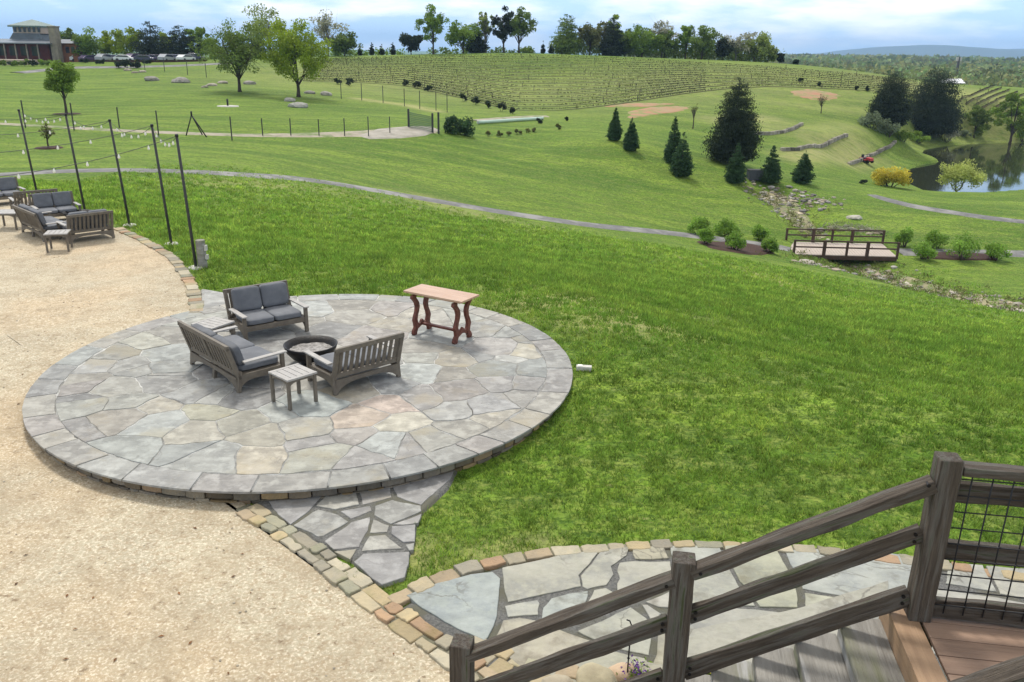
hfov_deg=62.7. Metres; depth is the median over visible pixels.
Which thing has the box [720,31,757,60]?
tree
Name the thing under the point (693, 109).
tree
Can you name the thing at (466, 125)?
shrub
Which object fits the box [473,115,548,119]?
gravel road
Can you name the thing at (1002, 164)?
pond water
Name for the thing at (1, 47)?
window
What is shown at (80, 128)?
string lights
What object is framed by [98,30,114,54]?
tree
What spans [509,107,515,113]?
shrub
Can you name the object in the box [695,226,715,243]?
shrub
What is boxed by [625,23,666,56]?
tree
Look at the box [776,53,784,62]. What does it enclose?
tree
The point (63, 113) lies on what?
mulch ground
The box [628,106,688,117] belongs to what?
bare ground
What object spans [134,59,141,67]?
shrub
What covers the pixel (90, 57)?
parked car
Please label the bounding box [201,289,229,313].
terrace path
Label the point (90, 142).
string lights
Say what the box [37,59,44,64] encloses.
shrub
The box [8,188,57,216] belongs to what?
loveseat
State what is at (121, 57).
parked car
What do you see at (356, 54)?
undergrowth
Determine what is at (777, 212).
creek rocks
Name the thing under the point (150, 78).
boulder
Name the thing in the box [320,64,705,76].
vine row
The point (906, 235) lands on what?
shrub
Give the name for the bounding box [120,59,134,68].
shrub
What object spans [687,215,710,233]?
shrub
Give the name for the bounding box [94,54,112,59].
parked car
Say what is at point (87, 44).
tree
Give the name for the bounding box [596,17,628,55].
evergreen tree
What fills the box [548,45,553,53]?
cypress tree
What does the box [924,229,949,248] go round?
shrub
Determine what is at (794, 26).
sky
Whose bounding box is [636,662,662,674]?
boulder
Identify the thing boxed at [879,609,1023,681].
deck
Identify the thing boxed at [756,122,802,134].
stone wall
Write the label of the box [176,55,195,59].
parked car
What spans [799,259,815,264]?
boulder
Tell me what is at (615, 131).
evergreen tree
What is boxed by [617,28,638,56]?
tree
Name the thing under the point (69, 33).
tree
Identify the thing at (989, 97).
vine row
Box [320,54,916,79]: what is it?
vine row
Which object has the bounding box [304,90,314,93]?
boulder
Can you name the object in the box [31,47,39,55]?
window
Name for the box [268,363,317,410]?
side table
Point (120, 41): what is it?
tree
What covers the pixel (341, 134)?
gravel road
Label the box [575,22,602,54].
tree
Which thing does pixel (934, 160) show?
bank
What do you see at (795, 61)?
tree
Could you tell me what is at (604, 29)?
tree
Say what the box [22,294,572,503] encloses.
patio
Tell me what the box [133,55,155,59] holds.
parked car
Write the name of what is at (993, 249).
shrub
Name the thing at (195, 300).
stone edging
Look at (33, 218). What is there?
loveseat
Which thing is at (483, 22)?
tree
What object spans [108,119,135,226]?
light pole
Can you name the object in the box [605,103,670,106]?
bare ground
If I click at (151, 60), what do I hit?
parking lot
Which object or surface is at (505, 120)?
pipe
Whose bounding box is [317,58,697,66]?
vine row
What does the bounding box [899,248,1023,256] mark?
path
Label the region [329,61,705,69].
vine row
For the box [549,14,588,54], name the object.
evergreen tree
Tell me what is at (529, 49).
undergrowth
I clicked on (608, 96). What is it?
vine row
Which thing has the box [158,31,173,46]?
tree
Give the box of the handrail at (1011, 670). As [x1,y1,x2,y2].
[948,655,1023,681]
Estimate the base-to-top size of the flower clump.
0.189 m
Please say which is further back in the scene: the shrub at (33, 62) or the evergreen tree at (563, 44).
the evergreen tree at (563, 44)
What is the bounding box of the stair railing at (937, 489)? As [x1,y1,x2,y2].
[449,451,963,681]
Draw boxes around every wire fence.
[20,100,389,140]
[143,57,447,111]
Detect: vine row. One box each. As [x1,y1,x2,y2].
[303,62,917,84]
[303,65,915,86]
[303,70,916,88]
[303,76,908,101]
[303,78,914,109]
[304,67,704,83]
[304,77,706,105]
[306,74,705,97]
[312,69,704,90]
[313,56,915,81]
[314,54,705,64]
[316,71,911,93]
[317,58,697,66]
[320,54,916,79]
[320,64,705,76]
[324,59,916,82]
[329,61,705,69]
[958,85,993,101]
[965,87,1001,104]
[973,89,1009,105]
[981,90,1017,107]
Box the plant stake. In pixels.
[626,619,631,671]
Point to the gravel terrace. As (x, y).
(74, 537)
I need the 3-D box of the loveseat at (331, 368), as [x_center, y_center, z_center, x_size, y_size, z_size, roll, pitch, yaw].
[-2.236,0.221,11.958,1.134,0.705,0.887,-16,25,-40]
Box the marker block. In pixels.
[576,364,591,371]
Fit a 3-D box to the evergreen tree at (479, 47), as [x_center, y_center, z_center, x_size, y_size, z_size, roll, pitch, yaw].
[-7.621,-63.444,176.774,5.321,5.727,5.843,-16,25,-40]
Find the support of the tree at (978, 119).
on the ground at (578, 166)
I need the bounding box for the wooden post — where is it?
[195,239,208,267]
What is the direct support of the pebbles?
on the gravel terrace
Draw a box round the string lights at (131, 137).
[110,121,150,138]
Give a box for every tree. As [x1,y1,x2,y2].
[38,122,55,146]
[42,60,80,112]
[62,27,74,38]
[70,26,104,55]
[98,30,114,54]
[107,26,142,54]
[129,21,172,59]
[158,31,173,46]
[160,25,199,59]
[184,27,208,55]
[187,17,269,91]
[200,37,221,58]
[241,3,290,51]
[257,17,333,96]
[309,9,349,55]
[327,31,362,55]
[369,42,374,54]
[379,44,384,54]
[389,43,395,54]
[398,32,423,54]
[414,4,449,53]
[444,19,481,52]
[464,26,490,52]
[476,12,494,52]
[488,5,514,52]
[509,6,537,52]
[540,40,545,53]
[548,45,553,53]
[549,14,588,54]
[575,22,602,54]
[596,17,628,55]
[597,19,607,55]
[603,14,624,33]
[605,107,623,140]
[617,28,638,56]
[621,117,640,150]
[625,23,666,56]
[648,18,678,57]
[658,30,678,57]
[662,116,681,162]
[668,132,694,176]
[676,25,694,58]
[689,25,723,59]
[691,103,698,128]
[701,77,764,163]
[714,37,735,59]
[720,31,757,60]
[723,143,747,182]
[732,31,771,61]
[759,145,783,183]
[761,44,779,62]
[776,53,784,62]
[790,150,816,183]
[792,59,798,64]
[818,94,827,112]
[865,71,916,126]
[908,67,968,135]
[964,104,994,137]
[989,92,1023,143]
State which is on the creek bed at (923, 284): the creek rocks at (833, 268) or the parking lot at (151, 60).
the creek rocks at (833, 268)
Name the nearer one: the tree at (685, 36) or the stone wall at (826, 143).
the stone wall at (826, 143)
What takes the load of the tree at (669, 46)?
on the ground at (578, 166)
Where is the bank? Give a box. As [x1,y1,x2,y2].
[909,157,936,165]
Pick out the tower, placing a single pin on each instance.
(958, 59)
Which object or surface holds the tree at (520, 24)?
on the ground at (578, 166)
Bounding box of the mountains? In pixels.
[816,45,1023,58]
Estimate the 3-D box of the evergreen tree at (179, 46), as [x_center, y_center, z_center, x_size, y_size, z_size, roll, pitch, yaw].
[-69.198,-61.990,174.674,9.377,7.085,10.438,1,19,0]
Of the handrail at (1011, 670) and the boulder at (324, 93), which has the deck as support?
the handrail at (1011, 670)
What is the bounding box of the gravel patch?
[360,126,437,138]
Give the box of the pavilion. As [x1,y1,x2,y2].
[0,19,83,64]
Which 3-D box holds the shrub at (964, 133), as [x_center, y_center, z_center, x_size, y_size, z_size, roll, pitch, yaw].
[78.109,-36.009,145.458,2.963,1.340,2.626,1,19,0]
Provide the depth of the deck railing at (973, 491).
4.68 m
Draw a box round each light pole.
[17,109,37,192]
[64,113,85,208]
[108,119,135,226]
[150,124,177,244]
[175,134,202,269]
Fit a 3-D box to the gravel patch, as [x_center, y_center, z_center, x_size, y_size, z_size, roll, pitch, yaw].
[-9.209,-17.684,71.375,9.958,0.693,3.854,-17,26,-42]
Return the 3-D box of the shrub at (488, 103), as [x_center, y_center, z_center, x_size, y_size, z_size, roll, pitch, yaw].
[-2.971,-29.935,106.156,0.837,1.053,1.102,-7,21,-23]
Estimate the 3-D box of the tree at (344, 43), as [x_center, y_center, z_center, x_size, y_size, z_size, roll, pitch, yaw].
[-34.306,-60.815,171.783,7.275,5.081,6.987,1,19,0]
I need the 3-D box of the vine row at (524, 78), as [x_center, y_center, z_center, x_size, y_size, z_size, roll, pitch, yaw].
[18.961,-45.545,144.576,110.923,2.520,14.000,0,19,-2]
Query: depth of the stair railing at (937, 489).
4.97 m
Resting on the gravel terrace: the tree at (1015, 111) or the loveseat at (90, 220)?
the loveseat at (90, 220)
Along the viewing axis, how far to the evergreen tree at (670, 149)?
73.40 m
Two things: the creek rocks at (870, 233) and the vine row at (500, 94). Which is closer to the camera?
the creek rocks at (870, 233)
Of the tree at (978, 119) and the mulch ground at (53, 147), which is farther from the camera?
the tree at (978, 119)
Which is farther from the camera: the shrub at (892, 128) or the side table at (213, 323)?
the shrub at (892, 128)
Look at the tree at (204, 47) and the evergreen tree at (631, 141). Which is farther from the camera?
the tree at (204, 47)
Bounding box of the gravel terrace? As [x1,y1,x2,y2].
[0,197,449,681]
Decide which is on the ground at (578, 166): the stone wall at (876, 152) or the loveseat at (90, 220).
the stone wall at (876, 152)
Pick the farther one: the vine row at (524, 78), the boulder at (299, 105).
the vine row at (524, 78)
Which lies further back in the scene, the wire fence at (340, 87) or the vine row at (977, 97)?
the vine row at (977, 97)
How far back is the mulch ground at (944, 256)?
58.03 m
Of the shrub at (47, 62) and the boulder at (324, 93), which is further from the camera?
the shrub at (47, 62)
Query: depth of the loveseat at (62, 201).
22.75 m
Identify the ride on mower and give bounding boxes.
[860,154,873,162]
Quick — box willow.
[936,158,987,191]
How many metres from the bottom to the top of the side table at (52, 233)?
0.430 m
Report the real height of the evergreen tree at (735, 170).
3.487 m
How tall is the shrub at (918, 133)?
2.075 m
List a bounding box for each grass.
[822,220,887,238]
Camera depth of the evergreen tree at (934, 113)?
137.53 m
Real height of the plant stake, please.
0.576 m
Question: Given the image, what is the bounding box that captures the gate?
[407,109,439,133]
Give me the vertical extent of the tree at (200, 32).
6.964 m
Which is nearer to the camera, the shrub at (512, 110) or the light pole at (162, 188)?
the light pole at (162, 188)
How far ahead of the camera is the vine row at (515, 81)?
139.85 m
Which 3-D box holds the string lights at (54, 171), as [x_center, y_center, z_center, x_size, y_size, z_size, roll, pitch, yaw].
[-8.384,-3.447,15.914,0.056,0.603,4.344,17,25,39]
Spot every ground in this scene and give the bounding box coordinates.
[0,46,1023,607]
[35,146,63,149]
[53,113,80,114]
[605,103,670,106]
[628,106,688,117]
[697,241,774,254]
[790,89,840,100]
[920,252,997,260]
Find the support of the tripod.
on the ground at (578, 166)
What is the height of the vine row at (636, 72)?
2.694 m
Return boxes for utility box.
[746,169,763,179]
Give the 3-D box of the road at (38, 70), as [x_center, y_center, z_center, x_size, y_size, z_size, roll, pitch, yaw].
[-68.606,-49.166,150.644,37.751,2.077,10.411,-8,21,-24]
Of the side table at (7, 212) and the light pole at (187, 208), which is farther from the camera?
the side table at (7, 212)
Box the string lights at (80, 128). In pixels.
[2,121,106,136]
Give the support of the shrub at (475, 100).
on the ground at (578, 166)
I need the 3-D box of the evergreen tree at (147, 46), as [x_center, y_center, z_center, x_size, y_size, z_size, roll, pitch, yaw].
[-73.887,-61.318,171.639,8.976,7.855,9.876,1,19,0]
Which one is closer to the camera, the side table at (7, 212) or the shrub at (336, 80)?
the side table at (7, 212)
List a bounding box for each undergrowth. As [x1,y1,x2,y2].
[203,47,404,59]
[427,45,535,53]
[548,35,784,62]
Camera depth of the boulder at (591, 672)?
6.48 m
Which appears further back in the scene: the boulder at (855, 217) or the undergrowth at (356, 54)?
the undergrowth at (356, 54)
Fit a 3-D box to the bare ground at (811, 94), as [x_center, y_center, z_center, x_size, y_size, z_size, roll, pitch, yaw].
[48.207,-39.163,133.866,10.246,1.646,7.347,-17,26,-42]
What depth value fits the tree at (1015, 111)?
143.79 m
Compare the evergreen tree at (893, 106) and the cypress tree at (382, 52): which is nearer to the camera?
the evergreen tree at (893, 106)
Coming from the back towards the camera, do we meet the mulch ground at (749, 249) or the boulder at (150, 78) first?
the boulder at (150, 78)
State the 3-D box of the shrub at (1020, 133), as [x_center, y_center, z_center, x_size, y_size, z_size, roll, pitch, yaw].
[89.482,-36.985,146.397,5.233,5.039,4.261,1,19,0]
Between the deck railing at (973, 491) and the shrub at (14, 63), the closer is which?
the deck railing at (973, 491)
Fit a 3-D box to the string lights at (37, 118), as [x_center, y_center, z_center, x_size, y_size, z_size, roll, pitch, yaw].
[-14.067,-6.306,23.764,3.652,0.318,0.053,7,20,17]
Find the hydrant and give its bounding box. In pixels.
[218,99,238,106]
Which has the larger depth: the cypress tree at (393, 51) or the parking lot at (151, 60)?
the cypress tree at (393, 51)
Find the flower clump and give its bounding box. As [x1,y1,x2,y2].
[616,654,652,678]
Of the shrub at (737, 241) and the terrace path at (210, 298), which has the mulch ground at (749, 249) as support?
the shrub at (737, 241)
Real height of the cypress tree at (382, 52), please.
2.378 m
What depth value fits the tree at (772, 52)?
176.63 m
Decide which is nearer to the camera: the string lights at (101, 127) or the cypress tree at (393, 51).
the string lights at (101, 127)
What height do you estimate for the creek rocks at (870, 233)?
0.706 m
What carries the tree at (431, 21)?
on the ground at (578, 166)
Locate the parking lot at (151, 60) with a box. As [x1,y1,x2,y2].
[78,59,206,61]
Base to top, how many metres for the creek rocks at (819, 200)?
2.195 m
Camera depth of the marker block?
12.61 m
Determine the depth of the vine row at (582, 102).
120.66 m
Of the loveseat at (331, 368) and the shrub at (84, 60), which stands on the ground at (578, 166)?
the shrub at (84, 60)
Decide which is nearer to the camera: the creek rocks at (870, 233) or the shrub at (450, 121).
the creek rocks at (870, 233)
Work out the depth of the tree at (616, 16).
178.92 m
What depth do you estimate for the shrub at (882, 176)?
82.94 m
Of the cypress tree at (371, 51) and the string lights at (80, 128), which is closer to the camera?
the string lights at (80, 128)
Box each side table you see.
[0,209,17,229]
[43,229,72,252]
[191,316,234,334]
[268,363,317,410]
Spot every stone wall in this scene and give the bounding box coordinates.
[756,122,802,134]
[780,133,847,150]
[847,140,896,164]
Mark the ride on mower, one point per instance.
(867, 159)
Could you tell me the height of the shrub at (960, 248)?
2.096 m
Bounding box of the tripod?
[186,111,206,136]
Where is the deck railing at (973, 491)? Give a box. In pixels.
[932,460,1023,628]
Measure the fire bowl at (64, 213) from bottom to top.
0.300 m
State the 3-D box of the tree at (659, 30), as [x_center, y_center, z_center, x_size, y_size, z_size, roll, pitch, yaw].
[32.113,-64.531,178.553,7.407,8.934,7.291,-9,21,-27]
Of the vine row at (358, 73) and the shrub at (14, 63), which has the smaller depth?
the vine row at (358, 73)
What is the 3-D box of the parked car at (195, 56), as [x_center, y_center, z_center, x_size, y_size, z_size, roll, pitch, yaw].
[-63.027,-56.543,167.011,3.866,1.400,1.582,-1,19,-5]
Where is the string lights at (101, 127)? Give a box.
[66,115,108,129]
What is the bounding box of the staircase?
[685,618,904,681]
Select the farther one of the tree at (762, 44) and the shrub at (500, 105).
the tree at (762, 44)
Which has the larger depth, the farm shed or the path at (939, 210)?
the farm shed
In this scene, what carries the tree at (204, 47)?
on the ground at (578, 166)
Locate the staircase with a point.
(862, 651)
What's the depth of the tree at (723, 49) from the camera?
173.86 m
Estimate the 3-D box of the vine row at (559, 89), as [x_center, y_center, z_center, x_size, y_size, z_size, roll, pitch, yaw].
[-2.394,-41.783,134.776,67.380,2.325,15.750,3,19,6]
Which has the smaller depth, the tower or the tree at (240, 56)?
the tree at (240, 56)
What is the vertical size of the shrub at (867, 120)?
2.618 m
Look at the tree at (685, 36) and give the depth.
174.74 m
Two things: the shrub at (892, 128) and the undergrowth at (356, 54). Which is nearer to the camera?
the shrub at (892, 128)
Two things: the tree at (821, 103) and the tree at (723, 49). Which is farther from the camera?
the tree at (723, 49)
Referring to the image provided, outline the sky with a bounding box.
[0,0,1023,53]
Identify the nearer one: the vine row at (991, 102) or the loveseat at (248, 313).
the loveseat at (248, 313)
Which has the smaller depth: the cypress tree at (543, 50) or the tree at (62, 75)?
the tree at (62, 75)
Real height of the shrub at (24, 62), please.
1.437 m
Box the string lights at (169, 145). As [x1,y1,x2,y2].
[153,128,174,146]
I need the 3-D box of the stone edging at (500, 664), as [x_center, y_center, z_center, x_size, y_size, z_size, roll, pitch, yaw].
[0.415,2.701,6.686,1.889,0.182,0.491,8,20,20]
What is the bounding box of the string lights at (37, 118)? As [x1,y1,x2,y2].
[5,115,63,122]
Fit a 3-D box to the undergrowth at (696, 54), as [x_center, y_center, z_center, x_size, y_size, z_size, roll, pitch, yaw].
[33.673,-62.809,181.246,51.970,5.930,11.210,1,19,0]
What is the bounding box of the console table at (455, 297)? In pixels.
[403,284,478,344]
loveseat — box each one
[0,177,27,202]
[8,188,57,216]
[12,204,74,241]
[27,191,81,216]
[55,209,114,243]
[177,320,286,393]
[223,280,308,339]
[303,332,404,395]
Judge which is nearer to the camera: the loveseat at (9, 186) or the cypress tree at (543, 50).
the loveseat at (9, 186)
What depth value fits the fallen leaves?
7.53 m
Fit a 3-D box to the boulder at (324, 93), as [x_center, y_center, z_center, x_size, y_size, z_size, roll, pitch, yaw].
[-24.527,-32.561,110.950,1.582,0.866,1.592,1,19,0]
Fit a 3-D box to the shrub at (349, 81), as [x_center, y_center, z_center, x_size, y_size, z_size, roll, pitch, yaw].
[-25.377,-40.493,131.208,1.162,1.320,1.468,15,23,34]
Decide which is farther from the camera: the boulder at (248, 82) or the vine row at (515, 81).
the vine row at (515, 81)
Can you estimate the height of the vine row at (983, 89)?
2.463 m
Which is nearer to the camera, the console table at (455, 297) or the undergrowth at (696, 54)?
the console table at (455, 297)
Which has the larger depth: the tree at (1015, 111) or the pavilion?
the pavilion
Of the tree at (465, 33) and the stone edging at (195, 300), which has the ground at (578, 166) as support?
the tree at (465, 33)
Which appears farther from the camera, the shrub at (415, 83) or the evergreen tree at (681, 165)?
the shrub at (415, 83)
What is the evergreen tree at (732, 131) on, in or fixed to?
on the ground at (578, 166)
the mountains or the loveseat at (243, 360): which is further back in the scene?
the mountains
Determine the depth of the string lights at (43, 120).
24.52 m
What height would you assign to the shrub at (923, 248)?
1.386 m
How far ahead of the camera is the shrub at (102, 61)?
157.10 m
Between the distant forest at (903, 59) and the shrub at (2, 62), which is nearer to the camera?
the shrub at (2, 62)
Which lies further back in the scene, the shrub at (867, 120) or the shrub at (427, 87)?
the shrub at (427, 87)
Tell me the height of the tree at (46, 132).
1.839 m
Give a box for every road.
[0,123,436,136]
[18,62,232,72]
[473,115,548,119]
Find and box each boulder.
[144,76,159,80]
[171,77,190,82]
[243,80,255,84]
[284,98,294,101]
[288,102,307,107]
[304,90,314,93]
[320,91,331,95]
[541,674,573,681]
[576,662,617,681]
[609,662,634,681]
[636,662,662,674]
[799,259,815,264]
[846,215,861,219]
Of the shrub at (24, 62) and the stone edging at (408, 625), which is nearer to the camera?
the stone edging at (408, 625)
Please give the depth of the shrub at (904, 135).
119.41 m
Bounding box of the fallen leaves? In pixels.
[10,252,393,673]
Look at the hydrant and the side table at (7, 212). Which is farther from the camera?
the hydrant
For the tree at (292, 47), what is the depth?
102.11 m
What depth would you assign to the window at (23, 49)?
163.47 m
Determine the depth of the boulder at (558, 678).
6.47 m
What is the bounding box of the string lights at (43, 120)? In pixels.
[21,112,64,123]
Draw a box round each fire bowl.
[62,209,88,216]
[283,335,337,364]
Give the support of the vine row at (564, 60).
on the ground at (578, 166)
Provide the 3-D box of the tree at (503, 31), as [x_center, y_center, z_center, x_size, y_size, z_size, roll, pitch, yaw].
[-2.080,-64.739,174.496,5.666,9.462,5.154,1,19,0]
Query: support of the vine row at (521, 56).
on the ground at (578, 166)
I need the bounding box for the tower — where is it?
[955,57,961,70]
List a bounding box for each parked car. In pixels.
[78,55,94,59]
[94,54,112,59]
[113,55,133,59]
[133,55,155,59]
[157,54,175,59]
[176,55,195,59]
[186,53,204,59]
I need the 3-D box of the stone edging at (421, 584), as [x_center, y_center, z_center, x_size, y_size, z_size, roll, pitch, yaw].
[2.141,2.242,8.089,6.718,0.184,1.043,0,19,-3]
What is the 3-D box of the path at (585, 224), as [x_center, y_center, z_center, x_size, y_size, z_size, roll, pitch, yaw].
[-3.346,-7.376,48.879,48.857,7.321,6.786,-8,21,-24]
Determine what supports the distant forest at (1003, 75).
on the ground at (578, 166)
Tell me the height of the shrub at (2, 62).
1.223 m
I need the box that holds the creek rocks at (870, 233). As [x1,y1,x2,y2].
[807,225,882,234]
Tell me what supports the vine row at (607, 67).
on the ground at (578, 166)
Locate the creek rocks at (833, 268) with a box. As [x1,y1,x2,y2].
[791,260,889,276]
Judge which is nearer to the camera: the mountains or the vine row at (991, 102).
the vine row at (991, 102)
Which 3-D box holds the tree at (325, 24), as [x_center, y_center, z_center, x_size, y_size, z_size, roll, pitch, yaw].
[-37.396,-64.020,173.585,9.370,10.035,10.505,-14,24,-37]
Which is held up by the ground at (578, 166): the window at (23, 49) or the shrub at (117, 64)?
the shrub at (117, 64)
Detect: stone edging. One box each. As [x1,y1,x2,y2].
[114,227,203,312]
[236,503,497,681]
[387,539,1023,605]
[475,637,578,681]
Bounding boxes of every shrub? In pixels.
[0,59,6,65]
[11,61,21,65]
[19,59,30,65]
[27,59,38,65]
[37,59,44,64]
[44,60,51,65]
[79,58,89,61]
[95,59,104,63]
[114,61,120,67]
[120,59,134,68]
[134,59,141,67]
[333,78,341,82]
[345,78,354,85]
[402,79,408,85]
[413,81,421,86]
[424,85,432,90]
[443,115,460,134]
[456,116,474,136]
[459,93,467,100]
[471,96,480,104]
[485,100,491,107]
[496,103,506,110]
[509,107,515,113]
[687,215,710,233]
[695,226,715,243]
[714,217,739,235]
[723,226,746,249]
[751,224,771,240]
[760,237,779,252]
[857,111,885,129]
[870,166,912,186]
[874,118,900,137]
[893,226,913,247]
[895,129,917,141]
[909,130,930,143]
[910,241,938,259]
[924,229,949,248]
[932,130,961,142]
[944,230,984,260]
[959,129,972,136]
[984,242,1012,260]
[1014,115,1023,142]
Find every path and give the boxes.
[0,168,790,251]
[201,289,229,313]
[868,194,1023,223]
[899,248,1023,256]
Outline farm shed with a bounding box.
[942,79,964,83]
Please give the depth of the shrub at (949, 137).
140.08 m
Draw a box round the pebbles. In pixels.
[0,227,419,681]
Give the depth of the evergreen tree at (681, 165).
70.71 m
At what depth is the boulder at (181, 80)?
119.80 m
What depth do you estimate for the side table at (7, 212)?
21.64 m
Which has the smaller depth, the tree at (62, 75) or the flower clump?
the flower clump
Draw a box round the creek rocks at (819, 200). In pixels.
[742,177,845,215]
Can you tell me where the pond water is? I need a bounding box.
[907,143,1023,191]
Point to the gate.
(420, 121)
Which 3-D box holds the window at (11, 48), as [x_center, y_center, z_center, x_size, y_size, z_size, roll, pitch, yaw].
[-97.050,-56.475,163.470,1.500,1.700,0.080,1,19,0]
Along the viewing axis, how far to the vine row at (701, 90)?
126.28 m
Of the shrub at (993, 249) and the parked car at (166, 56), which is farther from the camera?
the parked car at (166, 56)
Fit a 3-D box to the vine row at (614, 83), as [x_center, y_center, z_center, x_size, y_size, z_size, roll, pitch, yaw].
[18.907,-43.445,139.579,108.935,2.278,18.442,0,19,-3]
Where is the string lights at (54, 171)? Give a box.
[0,136,174,178]
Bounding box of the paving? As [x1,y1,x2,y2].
[269,472,453,589]
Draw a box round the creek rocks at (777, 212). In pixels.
[748,195,829,239]
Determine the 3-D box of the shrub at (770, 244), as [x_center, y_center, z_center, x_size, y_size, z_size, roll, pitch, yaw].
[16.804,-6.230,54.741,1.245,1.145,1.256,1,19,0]
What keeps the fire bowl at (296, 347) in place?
on the patio
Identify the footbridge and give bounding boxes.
[785,228,900,260]
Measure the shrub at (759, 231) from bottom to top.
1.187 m
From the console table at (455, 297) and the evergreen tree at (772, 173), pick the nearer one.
the console table at (455, 297)
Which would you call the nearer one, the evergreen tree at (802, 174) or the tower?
the evergreen tree at (802, 174)
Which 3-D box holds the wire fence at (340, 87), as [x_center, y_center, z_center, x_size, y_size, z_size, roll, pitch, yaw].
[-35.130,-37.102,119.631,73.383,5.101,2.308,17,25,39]
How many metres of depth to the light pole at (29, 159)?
26.19 m
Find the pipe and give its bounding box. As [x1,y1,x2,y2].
[477,116,543,123]
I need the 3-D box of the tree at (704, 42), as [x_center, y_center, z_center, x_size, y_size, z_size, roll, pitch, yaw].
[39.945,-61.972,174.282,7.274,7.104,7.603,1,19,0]
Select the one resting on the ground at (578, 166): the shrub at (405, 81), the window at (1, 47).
the shrub at (405, 81)
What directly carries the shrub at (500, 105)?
on the ground at (578, 166)
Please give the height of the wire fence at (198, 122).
3.021 m
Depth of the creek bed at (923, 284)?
51.56 m
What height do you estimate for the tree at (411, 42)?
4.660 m
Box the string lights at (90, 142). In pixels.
[0,126,149,153]
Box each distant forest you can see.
[621,52,1023,68]
[715,59,1023,87]
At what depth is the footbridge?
56.95 m
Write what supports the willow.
on the ground at (578, 166)
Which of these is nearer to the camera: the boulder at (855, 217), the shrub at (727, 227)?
the shrub at (727, 227)
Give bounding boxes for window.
[0,46,6,54]
[9,46,17,55]
[20,46,28,55]
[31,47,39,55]
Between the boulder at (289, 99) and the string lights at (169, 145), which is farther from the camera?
the boulder at (289, 99)
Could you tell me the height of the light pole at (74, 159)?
2.860 m
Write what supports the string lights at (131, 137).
hanging from the light pole at (120, 177)
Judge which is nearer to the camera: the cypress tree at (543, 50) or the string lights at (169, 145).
the string lights at (169, 145)
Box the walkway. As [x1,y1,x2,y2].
[406,545,1023,681]
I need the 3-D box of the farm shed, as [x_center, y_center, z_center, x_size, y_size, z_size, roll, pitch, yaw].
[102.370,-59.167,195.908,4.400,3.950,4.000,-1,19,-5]
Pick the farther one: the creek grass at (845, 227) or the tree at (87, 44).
the tree at (87, 44)
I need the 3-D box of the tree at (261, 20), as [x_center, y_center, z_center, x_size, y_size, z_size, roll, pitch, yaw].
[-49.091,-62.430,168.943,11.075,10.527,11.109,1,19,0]

